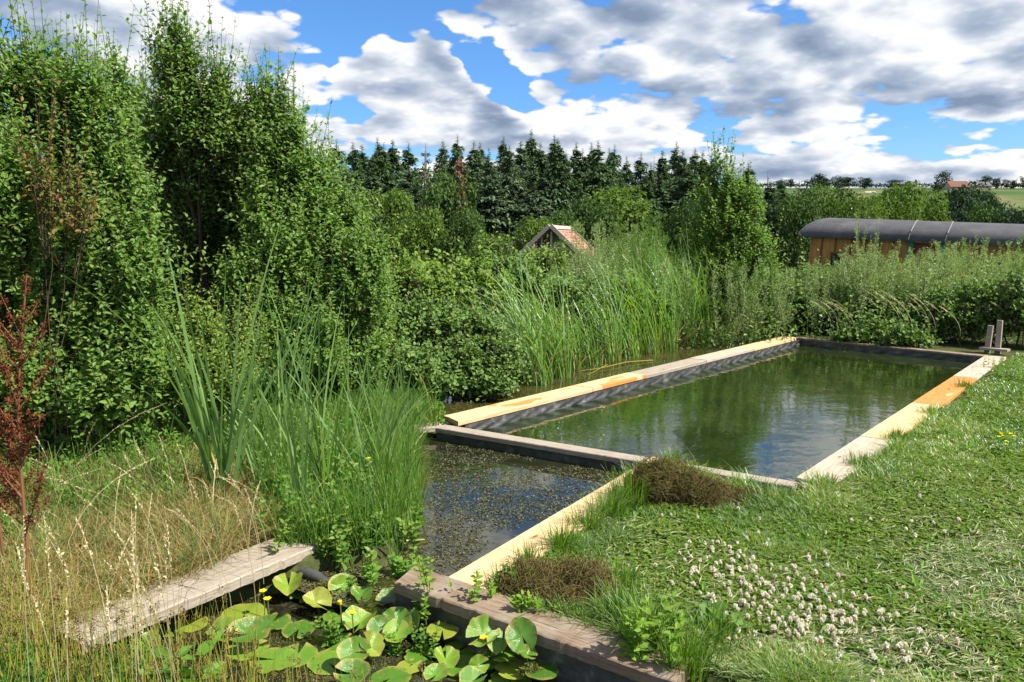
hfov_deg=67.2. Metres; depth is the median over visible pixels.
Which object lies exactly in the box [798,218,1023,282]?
wagon
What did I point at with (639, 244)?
tall weed
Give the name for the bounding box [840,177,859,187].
ridge tree
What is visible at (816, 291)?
mugwort plant
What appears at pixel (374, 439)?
marsh plant
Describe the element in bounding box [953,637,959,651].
clover flower
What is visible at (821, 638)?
clover flower
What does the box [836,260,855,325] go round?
mugwort plant
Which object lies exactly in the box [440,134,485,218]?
spruce tree
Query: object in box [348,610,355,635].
lily flower
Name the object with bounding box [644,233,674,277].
tall weed
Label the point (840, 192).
hedge tree
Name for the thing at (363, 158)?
spruce tree
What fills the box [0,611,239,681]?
corner undergrowth
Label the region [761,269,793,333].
mugwort plant
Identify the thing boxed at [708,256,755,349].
tall weed
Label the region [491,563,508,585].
leafy weed
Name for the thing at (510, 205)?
spruce tree
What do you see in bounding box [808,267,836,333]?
mugwort plant
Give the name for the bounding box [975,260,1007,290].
mugwort plant
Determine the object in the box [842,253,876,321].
mugwort plant
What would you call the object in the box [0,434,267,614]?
seeding grass stalks
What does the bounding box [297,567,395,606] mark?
liner ridge
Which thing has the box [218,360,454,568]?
sedge grass
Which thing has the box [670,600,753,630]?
leafy weed
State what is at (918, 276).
mugwort plant
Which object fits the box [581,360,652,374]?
fallen reed
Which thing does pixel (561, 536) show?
grass tuft
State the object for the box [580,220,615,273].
tall weed
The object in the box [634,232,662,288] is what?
tall weed
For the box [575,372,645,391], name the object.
pool board
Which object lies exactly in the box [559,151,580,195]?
spruce tree
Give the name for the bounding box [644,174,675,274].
spruce tree
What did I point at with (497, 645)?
water lily
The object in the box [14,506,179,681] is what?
tall seeding grass
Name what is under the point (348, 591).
algae
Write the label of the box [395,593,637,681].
pond liner
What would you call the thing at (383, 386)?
marsh plant
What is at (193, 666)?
rush clump
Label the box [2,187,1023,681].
ground
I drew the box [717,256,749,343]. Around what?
tall weed
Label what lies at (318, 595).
water lily
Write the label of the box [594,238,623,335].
tall weed
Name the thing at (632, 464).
grass tuft
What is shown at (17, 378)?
dock plant
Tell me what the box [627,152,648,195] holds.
spruce tree
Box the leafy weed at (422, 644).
[411,621,441,660]
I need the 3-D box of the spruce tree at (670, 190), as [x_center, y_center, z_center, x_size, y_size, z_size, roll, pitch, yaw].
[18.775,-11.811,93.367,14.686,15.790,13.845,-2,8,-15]
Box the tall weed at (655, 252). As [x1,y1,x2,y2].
[622,216,659,271]
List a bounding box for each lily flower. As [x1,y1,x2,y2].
[235,628,238,662]
[260,588,266,614]
[263,596,271,620]
[338,600,341,632]
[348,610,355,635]
[480,635,486,655]
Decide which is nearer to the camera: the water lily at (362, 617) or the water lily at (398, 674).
the water lily at (398, 674)
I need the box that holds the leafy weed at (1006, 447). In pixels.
[995,433,1016,455]
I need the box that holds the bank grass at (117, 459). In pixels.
[0,353,295,547]
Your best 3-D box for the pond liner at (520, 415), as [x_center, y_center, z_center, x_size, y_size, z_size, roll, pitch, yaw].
[2.402,0.629,10.820,0.120,0.465,8.708,6,10,41]
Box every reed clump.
[432,251,588,386]
[434,284,562,343]
[451,275,542,381]
[460,255,665,378]
[509,270,660,369]
[515,255,595,348]
[548,268,644,362]
[551,300,631,367]
[558,260,671,358]
[587,245,693,355]
[596,269,641,342]
[601,242,682,333]
[603,241,718,351]
[620,248,740,346]
[621,236,757,339]
[636,228,727,342]
[687,271,769,332]
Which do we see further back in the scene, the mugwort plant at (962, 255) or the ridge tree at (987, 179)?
the ridge tree at (987, 179)
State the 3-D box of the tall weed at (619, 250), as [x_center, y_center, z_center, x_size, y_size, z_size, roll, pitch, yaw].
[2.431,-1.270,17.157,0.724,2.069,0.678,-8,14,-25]
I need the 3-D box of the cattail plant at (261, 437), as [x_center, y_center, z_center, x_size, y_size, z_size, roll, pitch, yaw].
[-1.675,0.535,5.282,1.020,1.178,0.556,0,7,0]
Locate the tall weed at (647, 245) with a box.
[634,225,659,287]
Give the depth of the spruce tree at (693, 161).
104.35 m
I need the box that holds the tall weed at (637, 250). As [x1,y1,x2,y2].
[623,232,649,276]
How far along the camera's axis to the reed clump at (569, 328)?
13.60 m
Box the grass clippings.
[578,370,1023,681]
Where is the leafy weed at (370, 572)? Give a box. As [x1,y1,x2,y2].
[359,562,379,586]
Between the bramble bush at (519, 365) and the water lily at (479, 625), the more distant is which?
the bramble bush at (519, 365)
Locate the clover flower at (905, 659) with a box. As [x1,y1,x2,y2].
[901,656,907,668]
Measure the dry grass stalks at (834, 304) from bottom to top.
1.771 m
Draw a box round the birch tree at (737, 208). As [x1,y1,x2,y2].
[660,126,797,338]
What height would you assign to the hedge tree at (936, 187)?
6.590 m
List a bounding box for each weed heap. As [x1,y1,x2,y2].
[480,551,570,613]
[527,551,630,613]
[607,451,752,511]
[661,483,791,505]
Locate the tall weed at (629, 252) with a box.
[617,229,639,275]
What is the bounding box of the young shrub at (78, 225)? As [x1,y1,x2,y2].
[6,51,122,471]
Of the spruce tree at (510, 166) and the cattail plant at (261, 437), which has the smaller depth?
the cattail plant at (261, 437)
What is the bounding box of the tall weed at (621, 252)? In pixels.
[606,232,631,279]
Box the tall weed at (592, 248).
[574,226,599,276]
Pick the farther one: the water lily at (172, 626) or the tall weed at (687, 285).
the tall weed at (687, 285)
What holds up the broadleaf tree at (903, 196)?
on the ground at (1014, 197)
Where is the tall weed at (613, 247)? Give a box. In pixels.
[605,233,623,277]
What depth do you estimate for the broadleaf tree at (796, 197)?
115.89 m
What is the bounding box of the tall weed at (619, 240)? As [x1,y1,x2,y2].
[615,213,657,334]
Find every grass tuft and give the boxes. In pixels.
[470,561,511,584]
[505,535,557,563]
[535,517,590,556]
[556,499,621,532]
[570,570,659,624]
[573,482,642,521]
[596,463,670,509]
[596,555,646,590]
[597,580,713,652]
[615,453,660,479]
[637,606,735,681]
[653,445,691,461]
[675,597,757,663]
[710,503,744,518]
[798,470,845,488]
[840,449,883,466]
[876,424,914,440]
[916,403,947,414]
[950,377,979,388]
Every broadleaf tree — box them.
[334,204,398,265]
[358,187,414,268]
[380,191,423,257]
[390,205,451,268]
[414,165,485,261]
[428,206,489,268]
[470,232,513,264]
[492,231,525,314]
[505,216,558,258]
[531,207,576,249]
[561,195,633,276]
[584,183,670,264]
[645,200,704,278]
[681,195,736,255]
[702,204,767,268]
[745,199,796,266]
[766,190,822,276]
[781,187,813,214]
[785,182,835,262]
[791,182,854,217]
[835,196,861,216]
[841,193,883,218]
[852,203,888,219]
[863,190,922,220]
[881,180,929,220]
[905,188,954,221]
[906,199,950,221]
[929,179,992,220]
[948,207,981,221]
[965,188,1009,216]
[966,200,1004,222]
[974,201,1020,223]
[989,207,1023,223]
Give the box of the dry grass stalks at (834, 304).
[809,287,1021,335]
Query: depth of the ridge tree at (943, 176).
464.45 m
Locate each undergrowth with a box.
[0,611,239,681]
[463,300,1022,349]
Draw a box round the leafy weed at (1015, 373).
[990,357,1023,382]
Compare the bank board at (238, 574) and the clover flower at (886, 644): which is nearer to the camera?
the clover flower at (886, 644)
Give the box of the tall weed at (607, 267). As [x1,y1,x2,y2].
[599,252,615,289]
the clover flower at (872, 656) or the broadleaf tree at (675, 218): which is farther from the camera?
the broadleaf tree at (675, 218)
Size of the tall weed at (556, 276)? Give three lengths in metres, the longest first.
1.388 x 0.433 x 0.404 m
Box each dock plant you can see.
[0,268,57,617]
[0,397,50,561]
[0,448,29,567]
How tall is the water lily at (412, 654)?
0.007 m
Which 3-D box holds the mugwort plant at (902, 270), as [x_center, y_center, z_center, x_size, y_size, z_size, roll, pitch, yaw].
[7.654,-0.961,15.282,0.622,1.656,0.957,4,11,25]
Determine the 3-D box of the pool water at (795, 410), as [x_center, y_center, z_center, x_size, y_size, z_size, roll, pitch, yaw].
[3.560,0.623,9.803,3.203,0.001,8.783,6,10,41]
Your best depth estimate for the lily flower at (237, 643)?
3.57 m
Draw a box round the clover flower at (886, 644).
[884,641,889,652]
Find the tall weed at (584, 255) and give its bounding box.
[569,226,601,328]
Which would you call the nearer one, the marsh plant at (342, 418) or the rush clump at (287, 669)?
the rush clump at (287, 669)
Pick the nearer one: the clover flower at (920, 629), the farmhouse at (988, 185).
the clover flower at (920, 629)
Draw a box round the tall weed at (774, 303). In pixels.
[769,265,792,337]
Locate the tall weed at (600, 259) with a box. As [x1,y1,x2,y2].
[577,242,613,337]
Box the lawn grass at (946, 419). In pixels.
[479,352,1023,681]
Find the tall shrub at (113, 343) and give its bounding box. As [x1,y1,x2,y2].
[0,0,207,468]
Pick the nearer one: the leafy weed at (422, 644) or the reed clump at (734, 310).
the leafy weed at (422, 644)
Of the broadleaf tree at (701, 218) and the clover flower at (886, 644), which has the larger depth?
the broadleaf tree at (701, 218)
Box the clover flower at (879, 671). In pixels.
[877,668,883,679]
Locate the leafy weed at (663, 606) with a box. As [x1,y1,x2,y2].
[652,591,681,650]
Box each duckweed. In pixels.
[148,597,536,681]
[442,333,773,425]
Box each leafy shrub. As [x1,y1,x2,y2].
[139,233,278,449]
[193,86,427,405]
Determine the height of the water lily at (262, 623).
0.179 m
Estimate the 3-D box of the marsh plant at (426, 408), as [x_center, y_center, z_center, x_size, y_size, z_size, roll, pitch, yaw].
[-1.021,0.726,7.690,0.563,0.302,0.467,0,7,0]
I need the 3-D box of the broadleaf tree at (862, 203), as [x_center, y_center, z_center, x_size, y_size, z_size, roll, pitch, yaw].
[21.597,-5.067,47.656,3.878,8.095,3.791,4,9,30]
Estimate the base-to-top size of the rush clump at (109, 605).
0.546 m
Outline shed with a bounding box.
[518,224,594,326]
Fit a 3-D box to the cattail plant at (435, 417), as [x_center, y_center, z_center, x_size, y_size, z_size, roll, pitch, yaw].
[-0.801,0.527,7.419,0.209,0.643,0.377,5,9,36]
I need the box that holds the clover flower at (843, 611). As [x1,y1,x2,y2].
[840,609,845,616]
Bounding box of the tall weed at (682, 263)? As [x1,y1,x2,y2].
[675,253,691,278]
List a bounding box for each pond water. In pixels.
[64,593,546,681]
[421,434,623,623]
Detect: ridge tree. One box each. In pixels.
[773,179,789,187]
[786,179,795,186]
[801,173,833,187]
[832,176,845,187]
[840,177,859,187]
[858,177,873,188]
[885,179,904,187]
[934,170,952,187]
[978,175,992,184]
[991,177,1000,188]
[1000,179,1011,187]
[1009,179,1020,188]
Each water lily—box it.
[129,629,160,653]
[159,621,184,636]
[181,614,207,631]
[206,616,239,644]
[221,603,266,619]
[223,639,269,660]
[227,616,270,644]
[250,646,300,673]
[260,612,290,629]
[272,571,302,595]
[281,619,315,638]
[281,642,317,667]
[288,591,305,602]
[294,589,304,598]
[303,586,331,615]
[307,650,340,674]
[321,603,339,607]
[321,633,352,650]
[323,606,347,625]
[328,573,357,594]
[330,575,350,592]
[333,658,370,681]
[336,636,370,659]
[342,605,376,634]
[350,585,372,601]
[359,630,384,660]
[366,615,391,641]
[369,666,411,681]
[375,587,395,605]
[382,607,411,632]
[382,618,408,642]
[397,658,421,673]
[404,646,435,664]
[408,609,419,636]
[423,663,447,681]
[426,621,458,639]
[434,646,459,668]
[442,641,473,657]
[448,655,471,675]
[459,665,486,681]
[465,614,498,656]
[469,654,489,676]
[477,649,507,670]
[487,627,506,653]
[489,668,531,681]
[490,649,515,661]
[495,658,527,679]
[505,617,536,662]
[516,644,537,679]
[524,659,558,679]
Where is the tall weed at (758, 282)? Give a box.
[722,257,763,344]
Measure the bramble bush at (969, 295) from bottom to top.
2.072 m
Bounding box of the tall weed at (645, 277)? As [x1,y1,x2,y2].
[629,236,657,330]
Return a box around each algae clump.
[312,579,327,588]
[517,661,543,679]
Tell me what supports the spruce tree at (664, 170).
on the ground at (1014, 197)
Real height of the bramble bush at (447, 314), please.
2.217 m
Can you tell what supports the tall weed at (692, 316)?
on the ground at (1014, 197)
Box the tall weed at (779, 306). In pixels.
[771,265,795,345]
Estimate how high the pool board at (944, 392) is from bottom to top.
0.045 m
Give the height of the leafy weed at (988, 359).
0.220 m
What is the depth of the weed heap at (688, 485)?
5.19 m
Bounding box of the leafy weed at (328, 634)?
[314,612,343,645]
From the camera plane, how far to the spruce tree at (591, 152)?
107.65 m
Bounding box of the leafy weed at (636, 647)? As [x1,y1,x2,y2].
[617,595,688,679]
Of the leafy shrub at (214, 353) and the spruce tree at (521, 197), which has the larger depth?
the spruce tree at (521, 197)
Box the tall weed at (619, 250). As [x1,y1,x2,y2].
[608,238,628,283]
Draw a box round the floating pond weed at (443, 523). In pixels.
[422,442,624,574]
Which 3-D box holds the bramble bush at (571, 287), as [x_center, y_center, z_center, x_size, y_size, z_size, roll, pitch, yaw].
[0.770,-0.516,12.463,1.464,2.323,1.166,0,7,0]
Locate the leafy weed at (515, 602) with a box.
[509,590,543,611]
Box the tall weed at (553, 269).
[549,252,594,280]
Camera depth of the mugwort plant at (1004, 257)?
17.54 m
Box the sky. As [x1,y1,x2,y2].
[0,0,1023,187]
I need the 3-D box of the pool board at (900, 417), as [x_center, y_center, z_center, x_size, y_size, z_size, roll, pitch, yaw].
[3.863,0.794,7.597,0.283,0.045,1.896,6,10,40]
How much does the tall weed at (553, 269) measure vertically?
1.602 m
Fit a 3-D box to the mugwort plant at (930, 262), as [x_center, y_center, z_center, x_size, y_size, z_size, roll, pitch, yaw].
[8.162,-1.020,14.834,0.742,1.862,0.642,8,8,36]
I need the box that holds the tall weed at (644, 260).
[623,240,659,283]
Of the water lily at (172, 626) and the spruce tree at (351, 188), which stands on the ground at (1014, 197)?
the spruce tree at (351, 188)
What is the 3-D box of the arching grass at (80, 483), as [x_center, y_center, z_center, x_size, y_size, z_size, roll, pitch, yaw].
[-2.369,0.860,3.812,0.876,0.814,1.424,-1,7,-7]
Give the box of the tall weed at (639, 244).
[629,226,648,276]
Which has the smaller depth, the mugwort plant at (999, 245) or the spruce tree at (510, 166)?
the mugwort plant at (999, 245)
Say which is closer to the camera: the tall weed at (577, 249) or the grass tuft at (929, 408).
the grass tuft at (929, 408)
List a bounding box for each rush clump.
[0,515,27,638]
[0,516,81,651]
[0,533,82,681]
[0,582,189,681]
[1,553,118,674]
[45,558,179,679]
[85,587,207,681]
[87,581,229,680]
[123,586,294,681]
[174,564,259,681]
[208,604,279,681]
[276,621,320,681]
[322,639,419,681]
[368,654,443,681]
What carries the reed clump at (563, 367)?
on the pond channel water at (670, 357)
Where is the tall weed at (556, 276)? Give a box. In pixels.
[549,264,559,327]
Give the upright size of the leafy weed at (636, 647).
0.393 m
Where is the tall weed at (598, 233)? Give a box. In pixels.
[571,222,599,279]
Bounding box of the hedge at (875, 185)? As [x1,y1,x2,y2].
[756,182,1023,187]
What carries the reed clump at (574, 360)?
on the pond channel water at (670, 357)
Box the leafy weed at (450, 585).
[447,580,479,601]
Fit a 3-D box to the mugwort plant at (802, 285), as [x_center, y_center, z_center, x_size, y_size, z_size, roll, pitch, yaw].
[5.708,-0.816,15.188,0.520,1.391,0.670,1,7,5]
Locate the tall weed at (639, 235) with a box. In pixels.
[638,223,675,276]
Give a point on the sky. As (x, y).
(882, 91)
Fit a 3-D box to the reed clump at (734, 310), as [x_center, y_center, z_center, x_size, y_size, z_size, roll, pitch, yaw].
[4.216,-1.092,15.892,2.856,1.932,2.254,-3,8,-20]
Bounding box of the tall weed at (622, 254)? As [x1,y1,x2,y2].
[596,230,645,284]
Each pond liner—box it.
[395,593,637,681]
[436,432,788,492]
[465,340,799,429]
[797,339,980,362]
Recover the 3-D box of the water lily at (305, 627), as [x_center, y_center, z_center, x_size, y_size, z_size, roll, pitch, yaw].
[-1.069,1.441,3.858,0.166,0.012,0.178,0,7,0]
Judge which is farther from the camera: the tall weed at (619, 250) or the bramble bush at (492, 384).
the tall weed at (619, 250)
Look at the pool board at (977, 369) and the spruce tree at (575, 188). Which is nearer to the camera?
the pool board at (977, 369)
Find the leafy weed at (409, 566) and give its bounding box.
[398,557,420,575]
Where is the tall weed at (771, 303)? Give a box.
[743,261,775,340]
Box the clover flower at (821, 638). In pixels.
[818,636,823,646]
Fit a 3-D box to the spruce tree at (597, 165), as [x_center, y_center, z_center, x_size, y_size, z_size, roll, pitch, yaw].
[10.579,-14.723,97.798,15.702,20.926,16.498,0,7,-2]
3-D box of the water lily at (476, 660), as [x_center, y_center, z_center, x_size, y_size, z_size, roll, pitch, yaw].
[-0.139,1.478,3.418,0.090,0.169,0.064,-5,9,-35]
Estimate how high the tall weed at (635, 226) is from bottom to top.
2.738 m
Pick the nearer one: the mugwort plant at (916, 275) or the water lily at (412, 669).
the water lily at (412, 669)
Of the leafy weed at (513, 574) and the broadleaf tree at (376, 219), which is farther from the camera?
the broadleaf tree at (376, 219)
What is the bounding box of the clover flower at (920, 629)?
[917,627,922,641]
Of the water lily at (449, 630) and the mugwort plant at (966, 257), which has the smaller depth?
the water lily at (449, 630)
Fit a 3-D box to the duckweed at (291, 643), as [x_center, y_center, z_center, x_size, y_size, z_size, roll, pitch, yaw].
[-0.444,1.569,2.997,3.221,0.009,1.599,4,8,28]
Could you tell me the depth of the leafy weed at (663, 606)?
3.30 m
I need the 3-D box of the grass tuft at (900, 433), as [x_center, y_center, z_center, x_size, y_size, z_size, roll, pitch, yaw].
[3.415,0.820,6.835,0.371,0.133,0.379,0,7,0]
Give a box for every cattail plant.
[64,228,340,506]
[172,334,316,496]
[193,330,317,456]
[198,334,345,479]
[208,271,325,447]
[229,255,358,453]
[240,272,345,524]
[258,290,343,442]
[258,367,375,503]
[260,291,409,440]
[283,342,377,504]
[287,349,452,485]
[298,318,362,406]
[323,318,408,435]
[332,354,456,469]
[340,354,445,451]
[340,374,419,510]
[361,337,410,412]
[416,362,443,425]
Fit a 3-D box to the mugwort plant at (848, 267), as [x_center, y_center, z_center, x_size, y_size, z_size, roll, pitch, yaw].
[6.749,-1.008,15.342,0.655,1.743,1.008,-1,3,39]
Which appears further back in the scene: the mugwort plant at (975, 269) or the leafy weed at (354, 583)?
the mugwort plant at (975, 269)
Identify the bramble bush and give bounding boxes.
[364,311,440,396]
[384,213,463,310]
[386,245,460,351]
[394,295,495,393]
[399,301,466,402]
[412,221,521,319]
[421,256,511,352]
[437,316,519,403]
[445,294,535,395]
[475,218,555,342]
[512,233,573,330]
[518,240,602,356]
[582,252,674,346]
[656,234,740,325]
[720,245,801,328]
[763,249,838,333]
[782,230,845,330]
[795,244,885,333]
[830,279,898,349]
[831,241,925,329]
[867,291,946,348]
[880,251,962,339]
[914,258,1003,345]
[958,231,1023,345]
[988,235,1023,346]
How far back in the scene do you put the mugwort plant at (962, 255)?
17.15 m
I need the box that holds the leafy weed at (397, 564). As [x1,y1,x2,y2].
[387,552,407,575]
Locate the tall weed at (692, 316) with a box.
[683,265,719,347]
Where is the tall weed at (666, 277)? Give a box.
[651,248,682,341]
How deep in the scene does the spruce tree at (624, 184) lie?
88.16 m
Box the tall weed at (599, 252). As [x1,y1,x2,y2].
[588,238,612,279]
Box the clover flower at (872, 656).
[871,653,877,665]
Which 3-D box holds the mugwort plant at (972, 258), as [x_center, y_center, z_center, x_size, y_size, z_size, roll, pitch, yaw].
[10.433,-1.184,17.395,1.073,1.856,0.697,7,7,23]
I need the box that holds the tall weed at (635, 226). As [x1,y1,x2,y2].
[634,223,659,282]
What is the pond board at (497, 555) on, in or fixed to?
on the ground at (1014, 197)
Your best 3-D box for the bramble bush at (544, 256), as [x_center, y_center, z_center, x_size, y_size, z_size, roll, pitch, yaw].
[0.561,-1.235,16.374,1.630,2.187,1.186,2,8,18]
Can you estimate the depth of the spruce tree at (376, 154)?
103.91 m
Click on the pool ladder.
(996, 349)
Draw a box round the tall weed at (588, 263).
[576,247,599,326]
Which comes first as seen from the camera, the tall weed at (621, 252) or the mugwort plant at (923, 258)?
the mugwort plant at (923, 258)
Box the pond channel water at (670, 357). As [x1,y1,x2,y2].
[401,327,780,434]
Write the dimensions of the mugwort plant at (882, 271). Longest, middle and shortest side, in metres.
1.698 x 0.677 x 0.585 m
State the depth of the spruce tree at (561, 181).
92.64 m
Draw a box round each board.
[50,539,321,654]
[394,566,694,681]
[414,422,441,431]
[435,425,647,465]
[443,385,592,425]
[449,508,597,588]
[566,457,678,517]
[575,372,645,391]
[629,358,705,377]
[683,463,796,491]
[691,347,753,362]
[739,336,796,350]
[795,436,891,484]
[797,337,984,357]
[861,402,940,439]
[913,376,976,406]
[954,355,1005,379]
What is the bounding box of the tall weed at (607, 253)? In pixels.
[593,236,617,272]
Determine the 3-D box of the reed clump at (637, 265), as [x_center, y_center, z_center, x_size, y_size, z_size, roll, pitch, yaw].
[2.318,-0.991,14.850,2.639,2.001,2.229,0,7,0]
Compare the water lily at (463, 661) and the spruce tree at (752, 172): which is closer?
the water lily at (463, 661)
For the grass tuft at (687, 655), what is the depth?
3.15 m
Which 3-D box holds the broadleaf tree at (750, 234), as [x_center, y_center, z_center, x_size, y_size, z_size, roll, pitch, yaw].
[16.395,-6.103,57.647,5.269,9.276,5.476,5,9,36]
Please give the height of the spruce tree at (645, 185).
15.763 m
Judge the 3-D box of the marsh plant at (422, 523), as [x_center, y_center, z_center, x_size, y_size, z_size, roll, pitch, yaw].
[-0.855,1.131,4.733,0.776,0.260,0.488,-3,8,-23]
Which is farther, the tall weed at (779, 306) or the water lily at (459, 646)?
the tall weed at (779, 306)
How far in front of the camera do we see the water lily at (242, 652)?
3.68 m
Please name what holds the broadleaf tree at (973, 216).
on the ground at (1014, 197)
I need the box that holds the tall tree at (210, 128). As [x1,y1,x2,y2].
[104,0,355,394]
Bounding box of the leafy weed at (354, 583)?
[348,576,361,588]
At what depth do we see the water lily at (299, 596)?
4.22 m
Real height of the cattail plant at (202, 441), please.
1.898 m
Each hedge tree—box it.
[828,185,849,200]
[842,189,858,206]
[931,184,942,192]
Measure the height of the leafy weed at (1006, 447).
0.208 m
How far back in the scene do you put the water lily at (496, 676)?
3.42 m
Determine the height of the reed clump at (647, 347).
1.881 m
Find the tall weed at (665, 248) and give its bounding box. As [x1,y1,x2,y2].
[648,230,681,272]
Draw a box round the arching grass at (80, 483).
[9,403,165,577]
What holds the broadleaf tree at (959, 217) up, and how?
on the ground at (1014, 197)
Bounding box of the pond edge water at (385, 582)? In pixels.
[287,442,435,632]
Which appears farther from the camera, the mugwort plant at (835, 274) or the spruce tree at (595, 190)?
the spruce tree at (595, 190)
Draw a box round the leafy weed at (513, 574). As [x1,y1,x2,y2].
[505,564,520,590]
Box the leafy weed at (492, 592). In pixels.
[468,568,497,602]
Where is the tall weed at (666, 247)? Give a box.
[659,231,687,275]
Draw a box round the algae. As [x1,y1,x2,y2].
[287,545,428,629]
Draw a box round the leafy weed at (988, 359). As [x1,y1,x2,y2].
[982,353,1016,370]
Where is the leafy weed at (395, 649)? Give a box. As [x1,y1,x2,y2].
[384,631,403,655]
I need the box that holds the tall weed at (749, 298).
[737,271,769,340]
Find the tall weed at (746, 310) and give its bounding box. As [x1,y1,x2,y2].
[728,257,770,342]
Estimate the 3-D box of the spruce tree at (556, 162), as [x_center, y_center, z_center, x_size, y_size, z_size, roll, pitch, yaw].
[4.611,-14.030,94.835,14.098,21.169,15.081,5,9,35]
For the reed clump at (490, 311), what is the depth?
10.17 m
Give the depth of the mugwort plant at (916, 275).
14.65 m
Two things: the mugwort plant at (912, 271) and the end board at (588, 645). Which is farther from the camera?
the mugwort plant at (912, 271)
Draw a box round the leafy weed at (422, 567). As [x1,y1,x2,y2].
[409,546,435,593]
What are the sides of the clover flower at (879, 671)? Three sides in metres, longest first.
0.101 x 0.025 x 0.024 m
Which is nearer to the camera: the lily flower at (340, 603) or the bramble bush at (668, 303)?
the lily flower at (340, 603)
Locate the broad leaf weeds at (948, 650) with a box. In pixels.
[547,390,1023,681]
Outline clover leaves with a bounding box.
[491,352,1023,681]
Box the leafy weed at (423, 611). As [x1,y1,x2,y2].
[411,575,430,624]
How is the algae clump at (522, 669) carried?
on the lily pond water at (281, 604)
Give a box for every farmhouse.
[943,181,969,189]
[968,182,991,189]
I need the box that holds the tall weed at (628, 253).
[613,220,644,311]
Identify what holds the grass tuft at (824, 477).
on the ground at (1014, 197)
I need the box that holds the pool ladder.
[979,320,1009,353]
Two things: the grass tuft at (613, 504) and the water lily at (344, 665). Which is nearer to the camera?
the water lily at (344, 665)
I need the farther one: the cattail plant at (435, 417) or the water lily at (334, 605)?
the cattail plant at (435, 417)
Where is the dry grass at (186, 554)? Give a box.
[0,436,318,676]
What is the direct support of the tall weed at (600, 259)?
on the ground at (1014, 197)
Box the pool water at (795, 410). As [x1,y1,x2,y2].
[482,345,971,491]
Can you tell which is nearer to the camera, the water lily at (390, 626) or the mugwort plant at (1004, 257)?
the water lily at (390, 626)
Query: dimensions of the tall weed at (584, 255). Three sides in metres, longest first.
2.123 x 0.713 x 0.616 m
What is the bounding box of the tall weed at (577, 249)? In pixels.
[573,218,605,343]
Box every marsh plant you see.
[244,404,299,455]
[247,445,312,501]
[254,477,355,540]
[259,440,346,481]
[260,387,326,428]
[266,499,387,569]
[272,418,374,469]
[273,455,374,519]
[282,403,366,446]
[290,457,391,510]
[294,495,389,570]
[308,501,426,559]
[309,405,374,436]
[318,505,423,558]
[324,446,376,483]
[343,427,415,466]
[360,372,399,397]
[391,396,437,423]
[401,401,448,424]
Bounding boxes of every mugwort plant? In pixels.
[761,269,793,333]
[768,290,793,335]
[786,265,817,331]
[798,258,829,336]
[798,277,821,332]
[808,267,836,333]
[813,268,835,333]
[818,265,840,296]
[833,248,863,290]
[833,264,851,297]
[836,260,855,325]
[839,239,900,324]
[839,243,872,306]
[840,253,882,281]
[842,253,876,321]
[851,265,876,317]
[853,212,878,295]
[858,245,900,294]
[865,250,893,292]
[866,255,889,291]
[868,254,892,289]
[870,254,891,291]
[872,250,917,289]
[873,262,907,293]
[879,269,896,297]
[889,252,915,288]
[890,260,923,300]
[892,246,950,293]
[894,246,924,289]
[901,244,952,278]
[902,268,934,298]
[905,258,929,302]
[906,247,942,296]
[912,257,940,295]
[918,244,960,286]
[919,239,957,292]
[925,248,943,273]
[927,237,990,289]
[928,244,986,284]
[930,241,989,285]
[931,254,961,297]
[935,240,965,290]
[936,248,958,287]
[940,253,993,283]
[946,241,975,277]
[949,235,990,277]
[954,248,1003,274]
[959,260,1006,289]
[959,261,990,282]
[962,248,1005,280]
[962,255,998,334]
[972,250,1004,287]
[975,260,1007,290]
[983,259,1011,333]
[989,249,1021,335]
[991,257,1011,281]
[994,252,1023,336]
[996,240,1023,276]
[996,245,1014,275]
[997,240,1013,334]
[1017,254,1023,335]
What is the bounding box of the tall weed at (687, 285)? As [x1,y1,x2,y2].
[655,254,691,341]
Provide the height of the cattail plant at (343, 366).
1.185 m
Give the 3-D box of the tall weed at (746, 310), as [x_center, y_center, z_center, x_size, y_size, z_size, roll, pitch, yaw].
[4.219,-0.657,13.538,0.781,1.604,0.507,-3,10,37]
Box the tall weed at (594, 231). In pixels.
[576,226,607,324]
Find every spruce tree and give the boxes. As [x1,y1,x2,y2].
[327,140,360,186]
[330,170,367,208]
[344,142,365,194]
[349,144,368,179]
[358,171,385,207]
[359,156,389,197]
[361,139,394,180]
[375,142,400,198]
[386,139,405,191]
[392,168,448,240]
[399,142,423,193]
[416,145,435,190]
[417,151,428,208]
[430,139,450,181]
[436,162,465,222]
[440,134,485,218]
[454,152,470,254]
[465,140,487,190]
[468,178,496,234]
[469,143,487,176]
[473,169,518,242]
[477,148,497,219]
[488,177,522,244]
[489,144,526,239]
[494,138,510,179]
[503,182,555,249]
[504,182,532,234]
[512,141,538,191]
[521,129,539,183]
[523,144,555,201]
[532,138,578,217]
[535,166,564,223]
[543,134,561,182]
[548,170,574,218]
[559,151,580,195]
[559,180,579,214]
[566,187,587,230]
[568,143,581,179]
[572,149,592,194]
[580,140,614,200]
[585,142,601,173]
[585,183,606,235]
[602,147,618,189]
[608,176,642,242]
[610,145,629,184]
[618,156,636,193]
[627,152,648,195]
[635,175,668,247]
[636,163,657,199]
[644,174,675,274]
[652,166,700,261]
[654,151,673,185]
[657,177,678,215]
[665,150,692,204]
[668,141,683,181]
[685,147,708,177]
[687,152,718,208]
[730,173,749,235]
[742,162,764,212]
[759,182,781,232]
[776,179,788,204]
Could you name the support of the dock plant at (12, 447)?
on the ground at (1014, 197)
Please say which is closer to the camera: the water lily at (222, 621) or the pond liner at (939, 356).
the water lily at (222, 621)

